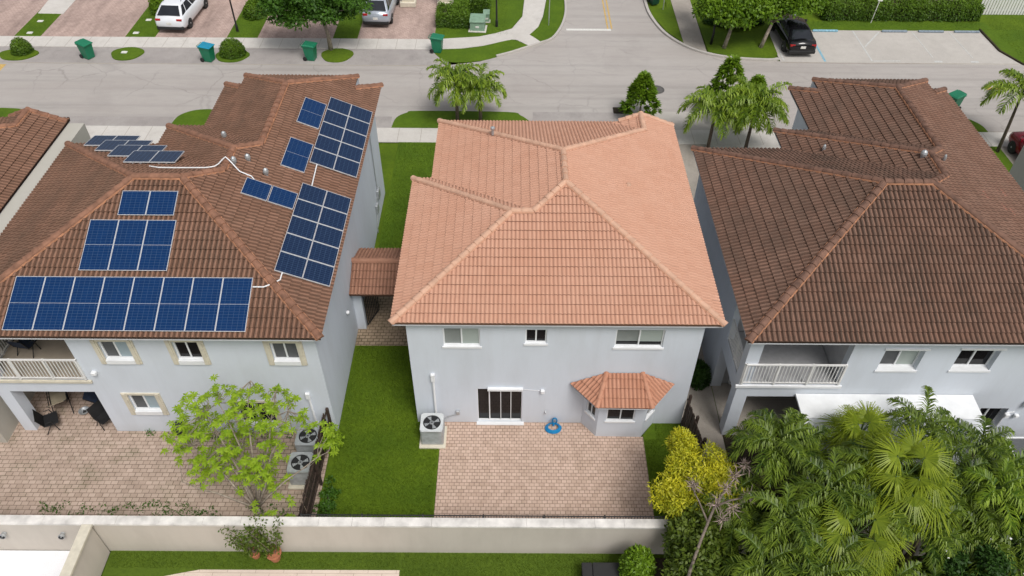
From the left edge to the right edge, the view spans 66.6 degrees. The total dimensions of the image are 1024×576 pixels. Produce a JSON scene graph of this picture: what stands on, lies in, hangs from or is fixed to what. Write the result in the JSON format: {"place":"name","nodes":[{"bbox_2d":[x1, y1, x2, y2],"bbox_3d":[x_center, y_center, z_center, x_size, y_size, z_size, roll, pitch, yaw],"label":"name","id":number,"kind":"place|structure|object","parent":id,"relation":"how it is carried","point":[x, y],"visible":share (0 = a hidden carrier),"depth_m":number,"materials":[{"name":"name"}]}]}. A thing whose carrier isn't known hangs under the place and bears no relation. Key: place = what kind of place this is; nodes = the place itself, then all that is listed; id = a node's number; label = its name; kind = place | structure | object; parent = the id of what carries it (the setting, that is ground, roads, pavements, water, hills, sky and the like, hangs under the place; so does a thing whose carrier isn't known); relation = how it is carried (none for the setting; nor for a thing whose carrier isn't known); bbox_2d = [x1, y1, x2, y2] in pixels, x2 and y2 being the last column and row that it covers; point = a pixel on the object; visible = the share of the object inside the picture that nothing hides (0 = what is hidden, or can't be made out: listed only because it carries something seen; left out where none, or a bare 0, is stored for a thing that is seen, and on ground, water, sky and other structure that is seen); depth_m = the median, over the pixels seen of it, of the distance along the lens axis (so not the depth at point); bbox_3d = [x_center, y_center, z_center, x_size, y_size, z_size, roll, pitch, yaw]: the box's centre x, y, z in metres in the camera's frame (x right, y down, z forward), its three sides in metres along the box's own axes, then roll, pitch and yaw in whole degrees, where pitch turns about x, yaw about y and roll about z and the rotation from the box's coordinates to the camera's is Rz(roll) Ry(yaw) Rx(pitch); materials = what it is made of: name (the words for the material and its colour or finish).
{"place":"outdoors","nodes":[
{"label":"outdoors","id":0,"kind":"place"},
{"bbox_2d":[0,0,47,35],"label":"driveway","id":1,"kind":"structure","parent":0,"point":[16,16],"depth_m":53.45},
{"bbox_2d":[0,550,69,575],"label":"white terrace","id":2,"kind":"structure","parent":0,"point":[28,563],"depth_m":25.15,"materials":[{"name":"concrete"}]},
{"bbox_2d":[41,0,148,36],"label":"driveway","id":3,"kind":"structure","parent":0,"point":[99,18],"depth_m":52.95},
{"bbox_2d":[59,116,173,125],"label":"apron","id":4,"kind":"object","parent":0,"point":[118,121],"visible":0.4,"depth_m":43.89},
{"bbox_2d":[0,391,329,516],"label":"patio","id":5,"kind":"structure","parent":0,"point":[77,460],"depth_m":27.54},
{"bbox_2d":[0,123,90,442],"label":"party wall","id":6,"kind":"structure","parent":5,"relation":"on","point":[73,133],"depth_m":30.00,"materials":[{"name":"paint"}]},
{"bbox_2d":[38,429,295,515],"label":"weeds","id":7,"kind":"object","parent":5,"relation":"on","point":[195,511],"visible":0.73,"depth_m":26.52,"materials":[{"name":"green plant"}]},
{"bbox_2d":[286,452,314,489],"bbox_3d":[-7.295,6.351,27.155,0.960,0.940,0.970,0,44,0],"label":"air conditioner","id":8,"kind":"object","parent":5,"relation":"on","point":[297,461],"visible":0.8,"depth_m":26.91,"materials":[{"name":"white metal"}]},
{"bbox_2d":[298,407,332,516],"bbox_3d":[-6.702,6.358,26.735,0.174,1.522,4.476,1,44,1],"label":"wooden fence","id":9,"kind":"object","parent":5,"relation":"on","point":[313,481],"visible":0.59,"depth_m":26.52,"materials":[{"name":"brown wood"}]},
{"bbox_2d":[156,0,247,37],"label":"driveway","id":10,"kind":"structure","parent":0,"point":[215,19],"depth_m":52.75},
{"bbox_2d":[155,0,207,29],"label":"parked car","id":11,"kind":"object","parent":10,"relation":"on","point":[176,14],"visible":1,"depth_m":51.06,"materials":[{"name":"white paint"}]},
{"bbox_2d":[0,46,443,64],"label":"apron","id":12,"kind":"object","parent":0,"point":[265,56],"visible":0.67,"depth_m":49.27,"materials":[{"name":"concrete"}]},
{"bbox_2d":[0,0,545,49],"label":"sidewalk","id":13,"kind":"structure","parent":0,"point":[525,26],"depth_m":50.76,"materials":[{"name":"concrete"}]},
{"bbox_2d":[167,570,399,575],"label":"paved terrace","id":14,"kind":"structure","parent":0,"point":[294,573],"depth_m":24.94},
{"bbox_2d":[258,13,338,37],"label":"driveway","id":15,"kind":"structure","parent":0,"point":[270,30],"depth_m":51.80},
{"bbox_2d":[102,551,621,575],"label":"turf strip","id":16,"kind":"object","parent":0,"point":[133,570],"visible":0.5,"depth_m":25.23,"materials":[{"name":"plant"}]},
{"bbox_2d":[218,509,270,558],"bbox_3d":[-8.278,7.973,24.589,1.495,2.160,1.016,0,44,0],"label":"potted plant","id":17,"kind":"object","parent":16,"relation":"on","point":[252,551],"visible":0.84,"depth_m":24.40,"materials":[{"name":"green plant"}]},
{"bbox_2d":[239,513,283,562],"bbox_3d":[-7.685,7.884,24.496,1.362,2.425,0.896,0,44,0],"label":"potted plant","id":18,"kind":"object","parent":16,"relation":"on","point":[272,553],"visible":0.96,"depth_m":24.48,"materials":[{"name":"green plant"}]},
{"bbox_2d":[349,248,401,328],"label":"gate house","id":19,"kind":"structure","parent":0,"point":[374,272],"depth_m":31.06,"materials":[{"name":"brown tile"}]},
{"bbox_2d":[355,296,407,345],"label":"side path","id":20,"kind":"structure","parent":0,"point":[381,330],"depth_m":32.54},
{"bbox_2d":[357,0,437,38],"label":"driveway","id":21,"kind":"structure","parent":0,"point":[418,21],"depth_m":52.49,"materials":[{"name":"brick"}]},
{"bbox_2d":[362,0,398,24],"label":"parked car","id":22,"kind":"object","parent":21,"relation":"on","point":[382,12],"visible":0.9,"depth_m":51.65,"materials":[{"name":"silver metal"}]},
{"bbox_2d":[379,142,435,247],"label":"lawn","id":23,"kind":"structure","parent":0,"point":[397,216],"depth_m":39.84,"materials":[{"name":"green plant"}]},
{"bbox_2d":[34,0,920,575],"bbox_3d":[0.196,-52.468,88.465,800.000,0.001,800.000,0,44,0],"label":"ground","id":24,"kind":"structure","parent":0,"point":[388,152],"depth_m":40.51,"materials":[{"name":"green plant"}]},
{"bbox_2d":[0,107,69,213],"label":"house","id":25,"kind":"structure","parent":24,"relation":"on","point":[29,136],"depth_m":31.63,"materials":[{"name":"tile"}]},
{"bbox_2d":[59,524,109,575],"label":"garden wall","id":26,"kind":"structure","parent":24,"relation":"on","point":[89,553],"depth_m":24.06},
{"bbox_2d":[0,72,384,431],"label":"house","id":27,"kind":"structure","parent":24,"relation":"on","point":[298,336],"depth_m":27.01,"materials":[{"name":"tile"}]},
{"bbox_2d":[2,276,45,330],"bbox_3d":[-15.528,0.494,24.876,0.945,0.130,1.840,0,67,0],"label":"solar panel","id":28,"kind":"object","parent":27,"relation":"on","point":[22,308],"visible":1,"depth_m":24.81,"materials":[{"name":"glass"}]},
{"bbox_2d":[32,276,74,330],"bbox_3d":[-14.573,0.501,24.878,0.945,0.130,1.840,0,67,0],"label":"solar panel","id":29,"kind":"object","parent":27,"relation":"on","point":[53,305],"visible":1,"depth_m":24.82,"materials":[{"name":"glass"}]},
{"bbox_2d":[63,277,104,330],"bbox_3d":[-13.618,0.508,24.880,0.945,0.130,1.840,0,67,0],"label":"solar panel","id":30,"kind":"object","parent":27,"relation":"on","point":[82,310],"visible":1,"depth_m":24.81,"materials":[{"name":"glass"}]},
{"bbox_2d":[78,219,118,270],"bbox_3d":[-13.566,-1.402,25.673,0.945,0.130,1.840,0,67,0],"label":"solar panel","id":31,"kind":"object","parent":27,"relation":"on","point":[98,245],"visible":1,"depth_m":25.61,"materials":[{"name":"glass"}]},
{"bbox_2d":[93,277,134,330],"bbox_3d":[-12.663,0.514,24.882,0.945,0.130,1.840,0,67,0],"label":"solar panel","id":32,"kind":"object","parent":27,"relation":"on","point":[112,311],"visible":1,"depth_m":24.82,"materials":[{"name":"glass"}]},
{"bbox_2d":[89,340,142,364],"bbox_3d":[-13.043,2.064,25.745,1.360,1.220,0.195,0,44,0],"label":"window","id":33,"kind":"structure","parent":27,"relation":"in","point":[116,351],"depth_m":25.83,"materials":[{"name":"white paint"}]},
{"bbox_2d":[108,220,147,270],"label":"solar panel","id":34,"kind":"object","parent":27,"relation":"on","point":[127,245],"visible":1,"depth_m":25.61,"materials":[{"name":"glass"}]},
{"bbox_2d":[117,191,149,215],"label":"solar panel","id":35,"kind":"object","parent":27,"relation":"on","point":[134,203],"visible":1,"depth_m":26.21,"materials":[{"name":"glass"}]},
{"bbox_2d":[124,277,163,330],"bbox_3d":[-11.708,0.521,24.884,0.945,0.130,1.840,0,67,0],"label":"solar panel","id":36,"kind":"object","parent":27,"relation":"on","point":[143,307],"visible":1,"depth_m":24.82,"materials":[{"name":"glass"}]},
{"bbox_2d":[120,393,169,414],"bbox_3d":[-13.010,4.079,27.704,1.360,1.220,0.195,0,44,0],"label":"window","id":37,"kind":"structure","parent":27,"relation":"in","point":[145,403],"depth_m":27.78,"materials":[{"name":"white paint"}]},
{"bbox_2d":[137,220,176,270],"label":"solar panel","id":38,"kind":"object","parent":27,"relation":"on","point":[157,245],"visible":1,"depth_m":25.61,"materials":[{"name":"glass"}]},
{"bbox_2d":[146,191,178,215],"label":"solar panel","id":39,"kind":"object","parent":27,"relation":"on","point":[161,203],"visible":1,"depth_m":26.21,"materials":[{"name":"glass"}]},
{"bbox_2d":[154,277,193,331],"bbox_3d":[-10.753,0.527,24.885,0.945,0.130,1.840,0,67,0],"label":"solar panel","id":40,"kind":"object","parent":27,"relation":"on","point":[173,308],"visible":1,"depth_m":24.82,"materials":[{"name":"glass"}]},
{"bbox_2d":[163,340,211,364],"bbox_3d":[-10.683,2.081,25.749,1.240,1.220,0.195,0,44,0],"label":"window","id":41,"kind":"structure","parent":27,"relation":"in","point":[189,352],"depth_m":25.83,"materials":[{"name":"white paint"}]},
{"bbox_2d":[185,277,222,331],"bbox_3d":[-9.798,0.534,24.887,0.945,0.130,1.840,0,67,0],"label":"solar panel","id":42,"kind":"object","parent":27,"relation":"on","point":[202,314],"visible":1,"depth_m":24.82,"materials":[{"name":"glass"}]},
{"bbox_2d":[215,278,252,331],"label":"solar panel","id":43,"kind":"object","parent":27,"relation":"on","point":[233,309],"visible":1,"depth_m":24.82,"materials":[{"name":"glass"}]},
{"bbox_2d":[262,341,307,365],"bbox_3d":[-7.478,2.110,25.762,1.270,1.200,0.195,0,44,0],"label":"window","id":44,"kind":"structure","parent":27,"relation":"in","point":[287,353],"depth_m":25.83,"materials":[{"name":"white paint"}]},
{"bbox_2d":[274,251,306,278],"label":"solar panel","id":45,"kind":"object","parent":27,"relation":"on","point":[290,264],"visible":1,"depth_m":25.93,"materials":[{"name":"glass"}]},
{"bbox_2d":[280,137,312,172],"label":"solar panel","id":46,"kind":"object","parent":27,"relation":"on","point":[297,153],"visible":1,"depth_m":29.82,"materials":[{"name":"glass"}]},
{"bbox_2d":[296,97,326,128],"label":"solar panel","id":47,"kind":"object","parent":27,"relation":"on","point":[311,113],"visible":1,"depth_m":31.95,"materials":[{"name":"glass"}]},
{"bbox_2d":[302,259,333,286],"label":"solar panel","id":48,"kind":"object","parent":27,"relation":"on","point":[318,273],"visible":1,"depth_m":26.19,"materials":[{"name":"glass"}]},
{"bbox_2d":[159,374,338,534],"bbox_3d":[-8.461,5.223,25.312,5.124,5.234,3.582,19,47,18],"label":"lime leaved tree","id":49,"kind":"object","parent":24,"relation":"on","point":[259,470],"visible":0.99,"depth_m":24.76,"materials":[{"name":"green plant"}]},
{"bbox_2d":[254,0,373,50],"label":"street tree","id":50,"kind":"object","parent":24,"relation":"on","point":[301,12],"visible":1,"depth_m":47.05,"materials":[{"name":"green plant"}]},
{"bbox_2d":[0,515,966,555],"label":"garden wall","id":51,"kind":"structure","parent":24,"relation":"on","point":[366,534],"depth_m":24.65,"materials":[{"name":"paint"}]},
{"bbox_2d":[387,111,728,436],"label":"house","id":52,"kind":"structure","parent":24,"relation":"on","point":[549,271],"depth_m":26.90,"materials":[{"name":"tile"}]},
{"bbox_2d":[442,328,481,348],"bbox_3d":[-1.680,1.646,26.005,1.340,0.960,0.160,0,44,0],"label":"window","id":53,"kind":"structure","parent":52,"relation":"in","point":[453,338],"depth_m":26.11,"materials":[{"name":"glass"}]},
{"bbox_2d":[477,387,523,424],"bbox_3d":[-0.433,4.278,28.486,1.760,2.118,0.276,0,44,0],"label":"sliding door","id":54,"kind":"structure","parent":52,"relation":"in","point":[495,403],"depth_m":28.71,"materials":[{"name":"white paint"}]},
{"bbox_2d":[612,330,664,349],"bbox_3d":[4.250,1.694,26.023,1.720,0.940,0.160,0,44,0],"label":"window","id":55,"kind":"structure","parent":52,"relation":"in","point":[625,339],"depth_m":26.14,"materials":[{"name":"glass"}]},
{"bbox_2d":[658,537,726,575],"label":"dense shrub","id":56,"kind":"object","parent":24,"relation":"on","point":[706,564],"visible":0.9,"depth_m":22.79,"materials":[{"name":"green plant"}]},
{"bbox_2d":[660,501,738,570],"bbox_3d":[5.802,7.981,24.023,2.546,3.245,2.283,0,44,0],"label":"dense shrub","id":57,"kind":"object","parent":24,"relation":"on","point":[689,525],"visible":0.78,"depth_m":23.24,"materials":[{"name":"green plant"}]},
{"bbox_2d":[647,426,751,519],"bbox_3d":[6.073,6.790,25.012,3.439,3.571,3.416,18,47,17],"label":"yellow tree","id":58,"kind":"object","parent":24,"relation":"on","point":[687,451],"visible":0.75,"depth_m":24.30,"materials":[{"name":"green plant"}]},
{"bbox_2d":[691,0,775,48],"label":"street tree","id":59,"kind":"object","parent":24,"relation":"on","point":[735,13],"visible":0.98,"depth_m":48.03,"materials":[{"name":"green plant"}]},
{"bbox_2d":[698,462,769,559],"label":"palm tree","id":60,"kind":"object","parent":24,"relation":"on","point":[749,514],"visible":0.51,"depth_m":23.57,"materials":[{"name":"plant"}]},
{"bbox_2d":[724,407,820,488],"label":"palm tree","id":61,"kind":"object","parent":24,"relation":"on","point":[795,440],"visible":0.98,"depth_m":23.61,"materials":[{"name":"plant"}]},
{"bbox_2d":[754,0,829,47],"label":"street tree","id":62,"kind":"object","parent":24,"relation":"on","point":[784,8],"visible":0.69,"depth_m":48.73,"materials":[{"name":"green plant"}]},
{"bbox_2d":[720,498,866,575],"label":"palm tree","id":63,"kind":"object","parent":24,"relation":"on","point":[791,569],"visible":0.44,"depth_m":21.93,"materials":[{"name":"plant"}]},
{"bbox_2d":[743,481,875,575],"label":"palm tree","id":64,"kind":"object","parent":24,"relation":"on","point":[795,531],"visible":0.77,"depth_m":22.18,"materials":[{"name":"plant"}]},
{"bbox_2d":[766,412,868,531],"label":"palm tree","id":65,"kind":"object","parent":24,"relation":"on","point":[817,434],"visible":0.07,"depth_m":24.94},
{"bbox_2d":[789,488,914,575],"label":"fan palm","id":66,"kind":"object","parent":24,"relation":"on","point":[883,543],"visible":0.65,"depth_m":21.96,"materials":[{"name":"green plant"}]},
{"bbox_2d":[783,436,921,548],"label":"palm tree","id":67,"kind":"object","parent":24,"relation":"on","point":[846,490],"visible":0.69,"depth_m":22.66,"materials":[{"name":"plant"}]},
{"bbox_2d":[815,400,895,488],"bbox_3d":[11.208,5.549,25.922,2.748,4.145,2.746,0,44,0],"label":"fan palm","id":68,"kind":"object","parent":24,"relation":"on","point":[849,419],"visible":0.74,"depth_m":24.97,"materials":[{"name":"green plant"}]},
{"bbox_2d":[691,77,1023,436],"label":"house","id":69,"kind":"structure","parent":24,"relation":"on","point":[863,236],"depth_m":26.68,"materials":[{"name":"tile"}]},
{"bbox_2d":[795,394,994,493],"bbox_3d":[12.951,5.548,27.044,6.180,2.500,2.730,0,44,0],"label":"patio cover","id":70,"kind":"object","parent":69,"relation":"attached to","point":[814,407],"visible":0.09,"depth_m":26.84,"materials":[{"name":"white paint"}]},
{"bbox_2d":[874,351,920,372],"bbox_3d":[12.925,2.347,26.017,1.420,1.120,0.300,0,44,0],"label":"window","id":71,"kind":"structure","parent":69,"relation":"in","point":[892,361],"depth_m":26.26,"materials":[{"name":"glass"}]},
{"bbox_2d":[947,350,995,372],"bbox_3d":[15.395,2.343,26.001,1.420,1.140,0.300,0,44,0],"label":"window","id":72,"kind":"structure","parent":69,"relation":"in","point":[968,361],"depth_m":26.25,"materials":[{"name":"glass"}]},
{"bbox_2d":[843,424,962,552],"bbox_3d":[11.576,6.702,24.033,3.564,5.129,3.565,0,44,0],"label":"fan palm","id":73,"kind":"object","parent":24,"relation":"on","point":[919,499],"visible":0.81,"depth_m":22.56,"materials":[{"name":"green plant"}]},
{"bbox_2d":[881,385,965,470],"label":"palm tree","id":74,"kind":"object","parent":24,"relation":"on","point":[920,419],"visible":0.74,"depth_m":24.81,"materials":[{"name":"plant"}]},
{"bbox_2d":[890,463,1006,571],"label":"palm tree","id":75,"kind":"object","parent":24,"relation":"on","point":[954,538],"visible":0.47,"depth_m":23.05,"materials":[{"name":"plant"}]},
{"bbox_2d":[919,526,1023,575],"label":"flowering shrub","id":76,"kind":"object","parent":24,"relation":"on","point":[993,561],"visible":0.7,"depth_m":22.80,"materials":[{"name":"green plant"}]},
{"bbox_2d":[934,415,1023,537],"label":"palm tree","id":77,"kind":"object","parent":24,"relation":"on","point":[992,439],"visible":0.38,"depth_m":24.77,"materials":[{"name":"plant"}]},
{"bbox_2d":[937,449,1023,575],"label":"palm tree","id":78,"kind":"object","parent":24,"relation":"on","point":[1018,539],"visible":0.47,"depth_m":23.18,"materials":[{"name":"plant"}]},
{"bbox_2d":[962,439,1023,535],"label":"palm tree","id":79,"kind":"object","parent":24,"relation":"on","point":[1005,481],"visible":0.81,"depth_m":23.40,"materials":[{"name":"plant"}]},
{"bbox_2d":[980,68,1023,152],"label":"palm tree","id":80,"kind":"object","parent":24,"relation":"on","point":[1001,88],"visible":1,"depth_m":40.11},
{"bbox_2d":[435,0,523,38],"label":"lawn","id":81,"kind":"structure","parent":0,"point":[510,16],"depth_m":53.11,"materials":[{"name":"green plant"}]},
{"bbox_2d":[435,0,470,28],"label":"hedge","id":82,"kind":"object","parent":81,"relation":"on","point":[454,15],"visible":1,"depth_m":51.95,"materials":[{"name":"green plant"}]},
{"bbox_2d":[435,40,526,62],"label":"lawn","id":83,"kind":"structure","parent":0,"point":[479,53],"depth_m":49.85,"materials":[{"name":"green plant"}]},
{"bbox_2d":[317,345,688,518],"bbox_3d":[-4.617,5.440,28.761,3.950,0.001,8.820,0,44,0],"label":"lawn","id":84,"kind":"structure","parent":0,"point":[382,351],"depth_m":28.31,"materials":[{"name":"green plant"}]},
{"bbox_2d":[419,413,446,448],"bbox_3d":[-2.889,5.189,28.389,0.960,0.940,0.970,0,44,0],"label":"air conditioner","id":85,"kind":"object","parent":84,"relation":"on","point":[433,430],"visible":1,"depth_m":28.18,"materials":[{"name":"grey paint"}]},
{"bbox_2d":[0,0,1023,131],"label":"road","id":86,"kind":"structure","parent":0,"point":[564,70],"depth_m":47.62,"materials":[{"name":"asphalt"}]},
{"bbox_2d":[391,111,527,127],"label":"verge island","id":87,"kind":"structure","parent":86,"relation":"on","point":[418,119],"depth_m":44.26,"materials":[{"name":"green plant"}]},
{"bbox_2d":[426,58,483,120],"label":"palm tree","id":88,"kind":"object","parent":87,"relation":"on","point":[448,73],"visible":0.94,"depth_m":41.83,"materials":[{"name":"plant"}]},
{"bbox_2d":[454,63,506,120],"label":"palm tree","id":89,"kind":"object","parent":87,"relation":"on","point":[487,85],"visible":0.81,"depth_m":42.02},
{"bbox_2d":[434,422,653,518],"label":"patio","id":90,"kind":"structure","parent":0,"point":[568,469],"depth_m":27.64,"materials":[{"name":"brick"}]},
{"bbox_2d":[300,513,665,518],"bbox_3d":[-0.901,7.777,25.052,11.450,1.909,0.050,0,44,0],"label":"fence","id":91,"kind":"object","parent":90,"relation":"on","point":[423,515],"visible":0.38,"depth_m":24.41,"materials":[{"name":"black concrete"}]},
{"bbox_2d":[530,0,564,40],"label":"lawn","id":92,"kind":"structure","parent":0,"point":[544,30],"depth_m":53.14,"materials":[{"name":"green plant"}]},
{"bbox_2d":[86,126,1011,146],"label":"sidewalk","id":93,"kind":"structure","parent":0,"point":[391,135],"depth_m":43.04,"materials":[{"name":"concrete"}]},
{"bbox_2d":[533,112,627,121],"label":"apron","id":94,"kind":"object","parent":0,"point":[576,116],"visible":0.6,"depth_m":44.51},
{"bbox_2d":[650,0,682,41],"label":"lawn","id":95,"kind":"structure","parent":0,"point":[665,18],"depth_m":53.35,"materials":[{"name":"green plant"}]},
{"bbox_2d":[643,423,692,518],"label":"lawn","id":96,"kind":"structure","parent":0,"point":[650,434],"depth_m":28.36,"materials":[{"name":"green plant"}]},
{"bbox_2d":[671,0,706,51],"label":"sidewalk","id":97,"kind":"structure","parent":0,"point":[689,29],"depth_m":52.84,"materials":[{"name":"concrete"}]},
{"bbox_2d":[637,112,752,129],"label":"apron","id":98,"kind":"object","parent":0,"point":[677,120],"visible":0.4,"depth_m":44.24,"materials":[{"name":"concrete"}]},
{"bbox_2d":[618,70,661,115],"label":"conical tree","id":99,"kind":"object","parent":98,"relation":"on","point":[641,83],"visible":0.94,"depth_m":43.00,"materials":[{"name":"green plant"}]},
{"bbox_2d":[702,54,746,113],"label":"conical tree","id":100,"kind":"object","parent":98,"relation":"on","point":[729,65],"visible":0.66,"depth_m":42.49,"materials":[{"name":"green plant"}]},
{"bbox_2d":[681,347,731,487],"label":"side path","id":101,"kind":"structure","parent":0,"point":[703,405],"depth_m":29.55,"materials":[{"name":"concrete"}]},
{"bbox_2d":[706,144,779,148],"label":"driveway","id":102,"kind":"structure","parent":0,"point":[742,146],"depth_m":42.43,"materials":[{"name":"concrete"}]},
{"bbox_2d":[676,84,748,147],"label":"palm tree","id":103,"kind":"object","parent":102,"relation":"on","point":[711,101],"visible":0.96,"depth_m":39.88,"materials":[{"name":"plant"}]},
{"bbox_2d":[723,75,791,148],"label":"palm tree","id":104,"kind":"object","parent":102,"relation":"on","point":[757,102],"visible":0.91,"depth_m":39.62,"materials":[{"name":"plant"}]},
{"bbox_2d":[712,383,801,434],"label":"porch floor","id":105,"kind":"structure","parent":0,"point":[778,404],"depth_m":29.94,"materials":[{"name":"concrete"}]},
{"bbox_2d":[654,558,1023,575],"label":"yard soil","id":106,"kind":"structure","parent":0,"point":[659,563],"depth_m":25.23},
{"bbox_2d":[617,543,656,575],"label":"round bush","id":107,"kind":"object","parent":106,"relation":"on","point":[637,560],"visible":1,"depth_m":23.73,"materials":[{"name":"green plant"}]},
{"bbox_2d":[685,458,757,575],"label":"dead branch","id":108,"kind":"object","parent":106,"relation":"on","point":[718,503],"visible":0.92,"depth_m":22.89,"materials":[{"name":"wood"}]},
{"bbox_2d":[690,0,1023,57],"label":"lawn","id":109,"kind":"structure","parent":0,"point":[743,43],"depth_m":52.07,"materials":[{"name":"green plant"}]},
{"bbox_2d":[817,0,985,22],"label":"hedge","id":110,"kind":"object","parent":109,"relation":"on","point":[916,10],"visible":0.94,"depth_m":52.96,"materials":[{"name":"green plant"}]},
{"bbox_2d":[723,435,1013,513],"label":"yard soil","id":111,"kind":"structure","parent":0,"point":[728,440],"depth_m":28.07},
{"bbox_2d":[765,21,990,29],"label":"lawn","id":112,"kind":"structure","parent":0,"point":[905,25],"depth_m":52.93,"materials":[{"name":"green plant"}]},
{"bbox_2d":[769,30,1023,65],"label":"parking lot","id":113,"kind":"structure","parent":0,"point":[842,46],"depth_m":50.58,"materials":[{"name":"concrete"}]},
{"bbox_2d":[771,14,816,53],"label":"parked car","id":114,"kind":"object","parent":113,"relation":"on","point":[795,35],"visible":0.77,"depth_m":49.48,"materials":[{"name":"black paint"}]},
{"bbox_2d":[982,30,1023,62],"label":"lawn","id":115,"kind":"structure","parent":0,"point":[1005,42],"depth_m":51.46,"materials":[{"name":"green plant"}]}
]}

